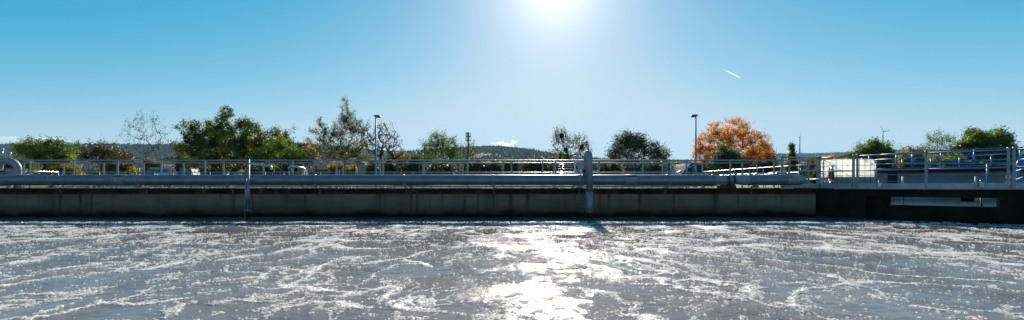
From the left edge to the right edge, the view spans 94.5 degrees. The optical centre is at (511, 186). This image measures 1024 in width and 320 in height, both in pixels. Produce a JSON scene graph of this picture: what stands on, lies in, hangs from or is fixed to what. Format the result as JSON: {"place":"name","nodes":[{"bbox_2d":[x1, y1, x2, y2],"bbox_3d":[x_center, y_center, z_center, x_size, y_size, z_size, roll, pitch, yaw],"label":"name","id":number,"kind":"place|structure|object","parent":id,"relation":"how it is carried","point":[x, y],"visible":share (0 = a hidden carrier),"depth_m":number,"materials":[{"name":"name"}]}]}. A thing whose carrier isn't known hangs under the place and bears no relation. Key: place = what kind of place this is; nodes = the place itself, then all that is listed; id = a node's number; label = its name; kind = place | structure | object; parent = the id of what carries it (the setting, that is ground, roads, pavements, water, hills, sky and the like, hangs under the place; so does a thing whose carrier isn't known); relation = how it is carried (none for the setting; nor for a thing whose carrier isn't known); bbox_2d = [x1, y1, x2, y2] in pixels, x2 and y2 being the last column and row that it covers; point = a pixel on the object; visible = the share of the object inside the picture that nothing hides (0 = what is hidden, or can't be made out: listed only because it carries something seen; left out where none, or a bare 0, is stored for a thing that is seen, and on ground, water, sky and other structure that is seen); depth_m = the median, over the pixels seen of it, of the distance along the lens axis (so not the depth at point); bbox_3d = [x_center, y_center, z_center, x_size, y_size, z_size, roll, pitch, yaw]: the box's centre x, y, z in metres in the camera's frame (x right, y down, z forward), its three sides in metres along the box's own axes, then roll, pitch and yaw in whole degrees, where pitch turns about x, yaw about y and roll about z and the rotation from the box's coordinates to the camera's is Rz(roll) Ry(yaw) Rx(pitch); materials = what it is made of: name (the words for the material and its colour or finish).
{"place":"outdoors","nodes":[
{"label":"outdoors","id":0,"kind":"place"},
{"bbox_2d":[312,164,340,174],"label":"house","id":1,"kind":"structure","parent":0,"point":[321,167],"depth_m":92.00,"materials":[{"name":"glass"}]},
{"bbox_2d":[356,161,366,174],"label":"house","id":2,"kind":"structure","parent":0,"point":[358,165],"depth_m":98.00,"materials":[{"name":"paint"}]},
{"bbox_2d":[62,171,689,187],"bbox_3d":[-9.600,-0.524,33.400,44.300,1.138,0.100,0,0,0],"label":"railing","id":3,"kind":"object","parent":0,"point":[357,186],"visible":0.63,"depth_m":33.39,"materials":[{"name":"metal"}]},
{"bbox_2d":[0,183,810,187],"bbox_3d":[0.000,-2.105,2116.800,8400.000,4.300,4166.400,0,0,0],"label":"ground","id":4,"kind":"structure","parent":0,"point":[698,186],"depth_m":48.53,"materials":[{"name":"green plant"}]},
{"bbox_2d":[5,168,32,174],"bbox_3d":[-61.072,-1.272,58.880,2.006,2.034,1.840,0,0,0],"label":"parked van","id":5,"kind":"object","parent":4,"relation":"on","point":[11,172],"visible":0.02,"depth_m":58.00,"materials":[{"name":"blue paint"}]},
{"bbox_2d":[0,152,46,174],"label":"bush","id":6,"kind":"object","parent":4,"relation":"on","point":[33,166],"visible":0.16,"depth_m":59.70,"materials":[{"name":"green plant"}]},
{"bbox_2d":[6,134,84,174],"bbox_3d":[-51.585,-3.029,51.999,7.992,5.748,5.323,0,0,0],"label":"apple tree","id":7,"kind":"object","parent":4,"relation":"on","point":[48,148],"visible":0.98,"depth_m":51.36,"materials":[{"name":"green plant"}]},
{"bbox_2d":[39,163,87,174],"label":"bush","id":8,"kind":"object","parent":4,"relation":"on","point":[68,169],"visible":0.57,"depth_m":65.38,"materials":[{"name":"green plant"}]},
{"bbox_2d":[81,165,108,174],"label":"valley tree","id":9,"kind":"object","parent":4,"relation":"on","point":[94,172],"visible":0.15,"depth_m":175.20,"materials":[{"name":"green plant"}]},
{"bbox_2d":[72,134,140,174],"bbox_3d":[-49.976,-3.308,58.143,9.195,6.213,5.068,0,0,0],"label":"orchard tree","id":10,"kind":"object","parent":4,"relation":"on","point":[101,151],"visible":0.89,"depth_m":57.53,"materials":[{"name":"brown plant"}]},
{"bbox_2d":[96,147,141,174],"bbox_3d":[-52.837,-2.572,63.802,5.085,5.566,5.183,0,0,44],"label":"bush","id":11,"kind":"object","parent":4,"relation":"on","point":[111,169],"visible":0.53,"depth_m":63.19,"materials":[{"name":"green plant"}]},
{"bbox_2d":[135,163,142,173],"bbox_3d":[-33.078,-1.070,42.025,0.600,2.154,0.110,0,0,0],"label":"information sign","id":12,"kind":"object","parent":4,"relation":"on","point":[139,165],"visible":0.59,"depth_m":41.98,"materials":[{"name":"metal"}]},
{"bbox_2d":[119,110,170,185],"bbox_3d":[-35.624,-3.812,45.960,4.693,7.572,3.525,0,0,-26],"label":"bare sapling","id":13,"kind":"object","parent":4,"relation":"on","point":[153,118],"visible":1,"depth_m":45.98,"materials":[{"name":"brown plant"}]},
{"bbox_2d":[140,157,168,173],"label":"bush","id":14,"kind":"object","parent":4,"relation":"on","point":[152,165],"visible":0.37,"depth_m":89.42,"materials":[{"name":"green plant"}]},
{"bbox_2d":[145,168,176,174],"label":"trailer","id":15,"kind":"object","parent":4,"relation":"on","point":[167,170],"visible":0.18,"depth_m":68.48,"materials":[{"name":"blue paint"}]},
{"bbox_2d":[171,155,196,174],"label":"bush","id":16,"kind":"object","parent":4,"relation":"on","point":[177,167],"visible":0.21,"depth_m":77.20,"materials":[{"name":"green plant"}]},
{"bbox_2d":[179,168,199,174],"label":"parked van","id":17,"kind":"object","parent":4,"relation":"on","point":[181,171],"visible":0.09,"depth_m":74.00,"materials":[{"name":"blue paint"}]},
{"bbox_2d":[197,158,237,174],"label":"bush","id":18,"kind":"object","parent":4,"relation":"on","point":[208,172],"visible":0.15,"depth_m":71.10,"materials":[{"name":"green plant"}]},
{"bbox_2d":[160,105,295,174],"bbox_3d":[-35.403,-5.452,59.851,16.494,10.532,10.854,0,0,0],"label":"apple tree","id":19,"kind":"object","parent":4,"relation":"on","point":[211,137],"visible":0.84,"depth_m":58.86,"materials":[{"name":"green plant"}]},
{"bbox_2d":[219,168,244,174],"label":"garden shed","id":20,"kind":"structure","parent":4,"relation":"on","point":[226,172],"depth_m":70.01,"materials":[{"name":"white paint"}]},
{"bbox_2d":[238,163,282,174],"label":"bush","id":21,"kind":"object","parent":4,"relation":"on","point":[259,172],"visible":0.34,"depth_m":65.16,"materials":[{"name":"green plant"}]},
{"bbox_2d":[244,133,311,174],"bbox_3d":[-27.137,-3.296,54.878,7.615,6.192,5.620,0,0,0],"label":"orchard tree","id":22,"kind":"object","parent":4,"relation":"on","point":[282,149],"visible":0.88,"depth_m":54.16,"materials":[{"name":"green plant"}]},
{"bbox_2d":[273,163,301,174],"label":"bush","id":23,"kind":"object","parent":4,"relation":"on","point":[285,167],"visible":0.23,"depth_m":69.34,"materials":[{"name":"green plant"}]},
{"bbox_2d":[290,142,322,173],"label":"orchard tree","id":24,"kind":"object","parent":4,"relation":"on","point":[308,156],"visible":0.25,"depth_m":74.72,"materials":[{"name":"green plant"}]},
{"bbox_2d":[301,94,378,174],"bbox_3d":[-21.307,-5.784,57.802,10.046,11.179,4.814,0,0,0],"label":"pear tree","id":25,"kind":"object","parent":4,"relation":"on","point":[352,129],"visible":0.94,"depth_m":57.73,"materials":[{"name":"green plant"}]},
{"bbox_2d":[324,161,360,174],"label":"bush","id":26,"kind":"object","parent":4,"relation":"on","point":[350,171],"visible":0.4,"depth_m":74.45,"materials":[{"name":"green plant"}]},
{"bbox_2d":[363,158,382,174],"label":"bush","id":27,"kind":"object","parent":4,"relation":"on","point":[369,168],"visible":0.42,"depth_m":79.43,"materials":[{"name":"green plant"}]},
{"bbox_2d":[374,115,380,185],"bbox_3d":[-11.219,-2.976,39.500,0.560,6.031,0.300,0,0,0],"label":"street lamp","id":28,"kind":"object","parent":4,"relation":"on","point":[377,116],"visible":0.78,"depth_m":39.44,"materials":[{"name":"metal"}]},
{"bbox_2d":[359,118,405,174],"bbox_3d":[-14.844,-4.058,53.931,5.621,7.750,3.056,0,0,12],"label":"bare tree","id":29,"kind":"object","parent":4,"relation":"on","point":[383,146],"visible":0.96,"depth_m":53.86,"materials":[{"name":"brown plant"}]},
{"bbox_2d":[377,159,401,174],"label":"bush","id":30,"kind":"object","parent":4,"relation":"on","point":[392,168],"visible":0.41,"depth_m":71.22,"materials":[{"name":"green plant"}]},
{"bbox_2d":[87,161,704,186],"bbox_3d":[-23.250,-1.172,53.700,83.652,2.433,0.182,0,0,22],"label":"fence","id":31,"kind":"object","parent":4,"relation":"on","point":[407,173],"visible":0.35,"depth_m":48.53,"materials":[{"name":"grey metal"}]},
{"bbox_2d":[382,150,434,169],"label":"bush","id":32,"kind":"object","parent":4,"relation":"on","point":[406,157],"visible":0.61,"depth_m":69.43,"materials":[{"name":"green plant"}]},
{"bbox_2d":[398,161,427,174],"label":"bush","id":33,"kind":"object","parent":4,"relation":"on","point":[413,167],"visible":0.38,"depth_m":67.39,"materials":[{"name":"green plant"}]},
{"bbox_2d":[415,128,468,174],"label":"orchard tree","id":34,"kind":"object","parent":4,"relation":"on","point":[436,142],"visible":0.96,"depth_m":61.69,"materials":[{"name":"green plant"}]},
{"bbox_2d":[425,163,458,174],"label":"bush","id":35,"kind":"object","parent":4,"relation":"on","point":[445,170],"visible":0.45,"depth_m":65.39,"materials":[{"name":"green plant"}]},
{"bbox_2d":[453,165,461,174],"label":"valley tree","id":36,"kind":"object","parent":4,"relation":"on","point":[457,169],"visible":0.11,"depth_m":162.13,"materials":[{"name":"green plant"}]},
{"bbox_2d":[465,132,470,159],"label":"antenna mast","id":37,"kind":"object","parent":4,"relation":"on","point":[466,136],"visible":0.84,"depth_m":249.61,"materials":[{"name":"metal"}]},
{"bbox_2d":[460,136,481,173],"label":"bare tree","id":38,"kind":"object","parent":4,"relation":"on","point":[471,154],"visible":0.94,"depth_m":66.05,"materials":[{"name":"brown plant"}]},
{"bbox_2d":[459,159,488,174],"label":"bush","id":39,"kind":"object","parent":4,"relation":"on","point":[476,169],"visible":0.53,"depth_m":79.34,"materials":[{"name":"green plant"}]},
{"bbox_2d":[482,157,504,174],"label":"bush","id":40,"kind":"object","parent":4,"relation":"on","point":[494,167],"visible":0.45,"depth_m":81.15,"materials":[{"name":"green plant"}]},
{"bbox_2d":[499,156,523,174],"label":"bush","id":41,"kind":"object","parent":4,"relation":"on","point":[514,168],"visible":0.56,"depth_m":65.53,"materials":[{"name":"green plant"}]},
{"bbox_2d":[519,154,552,174],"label":"bush","id":42,"kind":"object","parent":4,"relation":"on","point":[534,169],"visible":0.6,"depth_m":65.37,"materials":[{"name":"green plant"}]},
{"bbox_2d":[547,152,572,174],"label":"bush","id":43,"kind":"object","parent":4,"relation":"on","point":[564,158],"visible":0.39,"depth_m":67.28,"materials":[{"name":"green plant"}]},
{"bbox_2d":[541,123,591,174],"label":"bare tree","id":44,"kind":"object","parent":4,"relation":"on","point":[581,148],"visible":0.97,"depth_m":54.82,"materials":[{"name":"brown plant"}]},
{"bbox_2d":[594,161,608,174],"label":"bush","id":45,"kind":"object","parent":4,"relation":"on","point":[601,169],"visible":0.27,"depth_m":57.67,"materials":[{"name":"green plant"}]},
{"bbox_2d":[605,161,626,174],"bbox_3d":[12.495,-1.708,56.865,2.536,3.530,2.326,0,0,0],"label":"bush","id":46,"kind":"object","parent":4,"relation":"on","point":[612,169],"visible":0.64,"depth_m":56.65,"materials":[{"name":"green plant"}]},
{"bbox_2d":[593,164,671,174],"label":"long shed","id":47,"kind":"structure","parent":4,"relation":"on","point":[627,168],"depth_m":64.42,"materials":[{"name":"grey concrete"}]},
{"bbox_2d":[604,128,674,174],"bbox_3d":[14.975,-3.629,55.918,8.529,6.872,5.313,0,0,0],"label":"orchard tree","id":48,"kind":"object","parent":4,"relation":"on","point":[632,145],"visible":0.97,"depth_m":55.53,"materials":[{"name":"green plant"}]},
{"bbox_2d":[640,158,665,174],"bbox_3d":[13.809,-1.320,46.041,2.397,3.028,2.421,0,0,-33],"label":"bush","id":49,"kind":"object","parent":4,"relation":"on","point":[655,168],"visible":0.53,"depth_m":45.70,"materials":[{"name":"green plant"}]},
{"bbox_2d":[660,163,715,174],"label":"brown shed","id":50,"kind":"structure","parent":4,"relation":"on","point":[675,168],"depth_m":48.10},
{"bbox_2d":[690,114,697,186],"bbox_3d":[15.190,-2.998,39.500,0.560,6.073,0.300,0,0,0],"label":"street lamp","id":51,"kind":"object","parent":4,"relation":"on","point":[695,116],"visible":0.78,"depth_m":39.44,"materials":[{"name":"metal"}]},
{"bbox_2d":[705,142,755,175],"bbox_3d":[28.245,-3.084,61.969,7.378,5.793,4.677,0,0,0],"label":"willow bush","id":52,"kind":"object","parent":4,"relation":"on","point":[723,153],"visible":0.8,"depth_m":61.25,"materials":[{"name":"green plant"}]},
{"bbox_2d":[690,116,776,174],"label":"maple tree","id":53,"kind":"object","parent":4,"relation":"on","point":[727,135],"visible":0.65,"depth_m":72.90,"materials":[{"name":"orange plant"}]},
{"bbox_2d":[744,145,780,174],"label":"orchard tree","id":54,"kind":"object","parent":4,"relation":"on","point":[772,156],"visible":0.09,"depth_m":81.24,"materials":[{"name":"brown plant"}]},
{"bbox_2d":[750,158,779,174],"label":"bush","id":55,"kind":"object","parent":4,"relation":"on","point":[767,164],"visible":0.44,"depth_m":69.44,"materials":[{"name":"green plant"}]},
{"bbox_2d":[784,141,801,174],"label":"poplar tree","id":56,"kind":"object","parent":4,"relation":"on","point":[791,148],"visible":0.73,"depth_m":94.55,"materials":[{"name":"green plant"}]},
{"bbox_2d":[785,163,806,183],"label":"valley tree","id":57,"kind":"object","parent":4,"relation":"on","point":[801,169],"visible":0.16,"depth_m":183.75,"materials":[{"name":"green plant"}]},
{"bbox_2d":[802,155,815,183],"bbox_3d":[38.213,-1.770,59.912,2.962,4.635,2.714,0,0,34],"label":"bush","id":58,"kind":"object","parent":4,"relation":"on","point":[812,161],"visible":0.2,"depth_m":59.80,"materials":[{"name":"green plant"}]},
{"bbox_2d":[810,167,815,183],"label":"bush","id":59,"kind":"object","parent":4,"relation":"on","point":[813,175],"visible":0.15,"depth_m":50.00,"materials":[{"name":"green plant"}]},
{"bbox_2d":[842,135,899,168],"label":"orchard tree","id":60,"kind":"object","parent":4,"relation":"on","point":[874,146],"visible":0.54,"depth_m":69.31,"materials":[{"name":"green plant"}]},
{"bbox_2d":[874,155,900,167],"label":"bush","id":61,"kind":"object","parent":4,"relation":"on","point":[885,162],"visible":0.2,"depth_m":65.72,"materials":[{"name":"green plant"}]},
{"bbox_2d":[892,143,928,167],"bbox_3d":[52.361,-2.797,61.927,4.753,5.900,3.951,0,0,-21],"label":"bush","id":62,"kind":"object","parent":4,"relation":"on","point":[910,149],"visible":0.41,"depth_m":61.68,"materials":[{"name":"green plant"}]},
{"bbox_2d":[923,154,947,166],"bbox_3d":[57.218,-2.242,63.827,4.220,5.068,3.372,0,0,0],"label":"bush","id":63,"kind":"object","parent":4,"relation":"on","point":[934,159],"visible":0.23,"depth_m":63.69,"materials":[{"name":"green plant"}]},
{"bbox_2d":[918,128,957,158],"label":"birch tree","id":64,"kind":"object","parent":4,"relation":"on","point":[941,143],"visible":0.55,"depth_m":69.93,"materials":[{"name":"green plant"}]},
{"bbox_2d":[874,165,1023,199],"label":"raised tank","id":65,"kind":"object","parent":4,"relation":"on","point":[996,178],"visible":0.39,"depth_m":32.51,"materials":[{"name":"metal"}]},
{"bbox_2d":[888,173,897,182],"bbox_3d":[27.950,-0.275,34.600,0.800,1.500,0.120,0,0,20],"label":"dark doorway","id":66,"kind":"structure","parent":65,"relation":"in","point":[890,177],"depth_m":34.58,"materials":[{"name":"black"}]},
{"bbox_2d":[868,147,1023,167],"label":"blue railing","id":67,"kind":"object","parent":65,"relation":"on","point":[940,161],"visible":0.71,"depth_m":31.60,"materials":[{"name":"metal"}]},
{"bbox_2d":[878,153,1018,168],"bbox_3d":[37.966,-1.984,40.337,2.043,1.278,12.952,0,0,-21],"label":"blue railing","id":68,"kind":"object","parent":65,"relation":"on","point":[950,162],"visible":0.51,"depth_m":40.97,"materials":[{"name":"metal"}]},
{"bbox_2d":[936,150,968,166],"bbox_3d":[55.754,-2.187,59.963,3.581,4.805,3.495,0,0,31],"label":"bush","id":69,"kind":"object","parent":4,"relation":"on","point":[954,158],"visible":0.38,"depth_m":59.51,"materials":[{"name":"green plant"}]},
{"bbox_2d":[944,125,1022,166],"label":"lime tree","id":70,"kind":"object","parent":4,"relation":"on","point":[992,138],"visible":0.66,"depth_m":64.75,"materials":[{"name":"green plant"}]},
{"bbox_2d":[0,187,817,216],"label":"tank wall","id":71,"kind":"structure","parent":0,"point":[396,202],"depth_m":17.00,"materials":[{"name":"concrete"}]},
{"bbox_2d":[0,148,21,187],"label":"arched pipe","id":72,"kind":"object","parent":71,"relation":"on","point":[15,165],"visible":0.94,"depth_m":17.64,"materials":[{"name":"metal"}]},
{"bbox_2d":[286,162,306,187],"bbox_3d":[-7.806,-0.427,17.152,0.404,0.945,1.153,0,0,22],"label":"branch pipe","id":73,"kind":"object","parent":71,"relation":"on","point":[288,170],"visible":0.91,"depth_m":16.91,"materials":[{"name":"silver metal"}]},
{"bbox_2d":[19,162,748,187],"bbox_3d":[-7.883,-0.505,20.300,36.103,1.100,0.100,0,0,0],"label":"railing","id":74,"kind":"object","parent":71,"relation":"on","point":[372,162],"visible":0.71,"depth_m":20.30,"materials":[{"name":"metal"}]},
{"bbox_2d":[17,160,786,187],"bbox_3d":[-6.650,-0.517,18.800,35.098,1.124,0.100,0,0,0],"label":"railing","id":75,"kind":"object","parent":71,"relation":"on","point":[161,167],"visible":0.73,"depth_m":18.78,"materials":[{"name":"metal"}]},
{"bbox_2d":[553,163,572,186],"bbox_3d":[2.007,-0.437,18.600,0.812,0.975,0.036,0,0,0],"label":"cable rack","id":76,"kind":"object","parent":71,"relation":"on","point":[562,168],"visible":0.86,"depth_m":18.60,"materials":[{"name":"silver metal"}]},
{"bbox_2d":[574,154,581,187],"bbox_3d":[2.552,-0.615,18.253,0.277,1.319,0.345,0,0,0],"label":"control cabinet","id":77,"kind":"object","parent":71,"relation":"on","point":[577,168],"visible":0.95,"depth_m":18.18,"materials":[{"name":"metal"}]},
{"bbox_2d":[717,185,735,187],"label":"valve plinth","id":78,"kind":"structure","parent":71,"relation":"on","point":[726,186],"depth_m":16.90,"materials":[{"name":"concrete"}]},
{"bbox_2d":[4,147,823,174],"bbox_3d":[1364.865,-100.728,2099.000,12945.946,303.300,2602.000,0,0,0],"label":"hills","id":79,"kind":"structure","parent":0,"point":[481,154],"depth_m":1709.97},
{"bbox_2d":[0,142,1023,174],"bbox_3d":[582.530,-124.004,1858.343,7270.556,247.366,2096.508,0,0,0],"label":"hillside forest","id":80,"kind":"object","parent":79,"relation":"on","point":[503,151],"visible":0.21,"depth_m":1804.95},
{"bbox_2d":[0,216,1023,319],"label":"water","id":81,"kind":"structure","parent":0,"point":[559,310],"depth_m":6.08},
{"bbox_2d":[0,221,1023,319],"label":"foam bubbles","id":82,"kind":"object","parent":81,"relation":"on","point":[613,278],"visible":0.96,"depth_m":6.61,"materials":[{"name":"white"}]},
{"bbox_2d":[0,0,1023,159],"label":"sky","id":83,"kind":"structure","parent":0,"point":[828,74],"materials":[{"name":"blue"}]},
{"bbox_2d":[671,164,697,187],"bbox_3d":[7.765,-0.481,21.300,1.222,1.076,0.044,0,0,0],"label":"stair handrail","id":84,"kind":"object","parent":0,"point":[688,167],"visible":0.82,"depth_m":21.28,"materials":[{"name":"silver metal"}]},
{"bbox_2d":[779,188,1023,224],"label":"walkway deck","id":85,"kind":"structure","parent":0,"point":[873,203],"depth_m":14.96,"materials":[{"name":"concrete"}]},
{"bbox_2d":[703,164,815,187],"bbox_3d":[13.710,-0.518,27.400,0.106,1.126,11.733,0,0,-4],"label":"railing","id":86,"kind":"object","parent":85,"relation":"on","point":[760,173],"visible":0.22,"depth_m":26.05,"materials":[{"name":"silver metal"}]},
{"bbox_2d":[788,159,809,183],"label":"railing","id":87,"kind":"object","parent":85,"relation":"on","point":[808,169],"visible":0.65,"depth_m":18.26,"materials":[{"name":"metal"}]},
{"bbox_2d":[781,155,819,187],"bbox_3d":[10.420,-0.544,17.070,1.724,1.178,0.070,0,0,-15],"label":"deck railing","id":88,"kind":"object","parent":85,"relation":"on","point":[798,186],"visible":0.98,"depth_m":17.07,"materials":[{"name":"metal"}]},
{"bbox_2d":[816,159,824,183],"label":"railing","id":89,"kind":"object","parent":85,"relation":"on","point":[817,170],"visible":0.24,"depth_m":17.43,"materials":[{"name":"metal"}]},
{"bbox_2d":[828,164,833,183],"bbox_3d":[12.145,-0.424,17.995,0.137,0.907,0.703,0,0,25],"label":"life ring","id":90,"kind":"object","parent":85,"relation":"on","point":[831,177],"visible":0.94,"depth_m":17.87,"materials":[{"name":"red plastic"}]},
{"bbox_2d":[819,156,851,187],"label":"deck railing","id":91,"kind":"object","parent":85,"relation":"on","point":[847,185],"visible":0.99,"depth_m":16.79,"materials":[{"name":"metal"}]},
{"bbox_2d":[821,158,876,187],"bbox_3d":[13.299,-0.538,18.799,1.558,1.161,1.074,0,0,0],"label":"liquid container","id":92,"kind":"object","parent":85,"relation":"on","point":[846,176],"visible":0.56,"depth_m":18.30,"materials":[{"name":"plastic"}]},
{"bbox_2d":[852,154,854,187],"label":"gate column","id":93,"kind":"structure","parent":85,"relation":"on","point":[853,170],"depth_m":16.23,"materials":[{"name":"metal"}]},
{"bbox_2d":[856,152,924,187],"bbox_3d":[12.314,-0.544,15.456,0.071,1.178,1.834,0,0,-37],"label":"deck railing","id":94,"kind":"object","parent":85,"relation":"on","point":[891,185],"visible":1,"depth_m":15.52,"materials":[{"name":"metal"}]},
{"bbox_2d":[875,162,1023,182],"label":"blue railing","id":95,"kind":"object","parent":85,"relation":"on","point":[987,174],"visible":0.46,"depth_m":21.30,"materials":[{"name":"metal"}]},
{"bbox_2d":[925,147,1009,187],"bbox_3d":[13.465,-0.544,14.070,0.072,1.178,1.843,0,0,-42],"label":"deck railing","id":96,"kind":"object","parent":85,"relation":"on","point":[966,185],"visible":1,"depth_m":14.00,"materials":[{"name":"metal"}]},
{"bbox_2d":[1012,147,1023,187],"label":"deck railing","id":97,"kind":"object","parent":85,"relation":"on","point":[1014,183],"visible":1,"depth_m":13.30,"materials":[{"name":"metal"}]},
{"bbox_2d":[1016,158,1023,182],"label":"blue stair rail","id":98,"kind":"object","parent":85,"relation":"on","point":[1018,177],"visible":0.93,"depth_m":13.37,"materials":[{"name":"metal"}]},
{"bbox_2d":[891,199,996,206],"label":"basin water","id":99,"kind":"structure","parent":0,"point":[957,202],"depth_m":25.02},
{"label":"grass bank","id":100,"kind":"structure","parent":0,"visible":0},
{"bbox_2d":[0,170,58,185],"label":"railing","id":101,"kind":"object","parent":100,"relation":"on","point":[33,171],"visible":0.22,"depth_m":32.21,"materials":[{"name":"silver metal"}]},
{"bbox_3d":[-19.082,0.079,16.662,0.110,0.371,0.483,0,0,0],"label":"pipe bracket","id":102,"kind":"object","parent":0,"visible":0},
{"bbox_2d":[0,173,806,185],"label":"pipe","id":103,"kind":"object","parent":102,"relation":"on","point":[578,179],"visible":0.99,"depth_m":16.44,"materials":[{"name":"metal"}]},
{"bbox_2d":[47,184,61,193],"bbox_3d":[-16.094,0.079,16.662,0.110,0.371,0.483,0,0,0],"label":"pipe bracket","id":104,"kind":"object","parent":103,"relation":"attached to","point":[52,186],"visible":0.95,"depth_m":16.64,"materials":[{"name":"metal"}]},
{"bbox_2d":[135,184,147,193],"bbox_3d":[-13.026,0.079,16.662,0.110,0.371,0.483,0,0,0],"label":"pipe bracket","id":105,"kind":"object","parent":103,"relation":"attached to","point":[140,186],"visible":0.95,"depth_m":16.66,"materials":[{"name":"metal"}]},
{"bbox_2d":[224,184,233,193],"bbox_3d":[-9.948,0.079,16.662,0.110,0.371,0.483,0,0,0],"label":"pipe bracket","id":106,"kind":"object","parent":103,"relation":"attached to","point":[228,186],"visible":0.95,"depth_m":16.64,"materials":[{"name":"metal"}]},
{"bbox_2d":[245,159,274,217],"bbox_3d":[-8.735,0.088,16.417,0.918,2.074,0.219,0,0,-32],"label":"riser pipe","id":107,"kind":"object","parent":103,"relation":"attached to","point":[249,163],"visible":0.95,"depth_m":16.24,"materials":[{"name":"metal"}]},
{"bbox_2d":[244,173,256,217],"bbox_3d":[-9.104,0.330,16.582,0.169,1.592,0.735,0,0,0],"label":"riser pipe","id":108,"kind":"object","parent":107,"relation":"attached to","point":[246,195],"visible":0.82,"depth_m":16.23,"materials":[{"name":"metal"}]},
{"bbox_2d":[582,141,592,217],"bbox_3d":[2.616,-0.270,16.497,0.413,2.651,0.891,0,0,10],"label":"vertical pipe","id":109,"kind":"object","parent":103,"relation":"attached to","point":[587,170],"visible":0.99,"depth_m":16.08,"materials":[{"name":"metal"}]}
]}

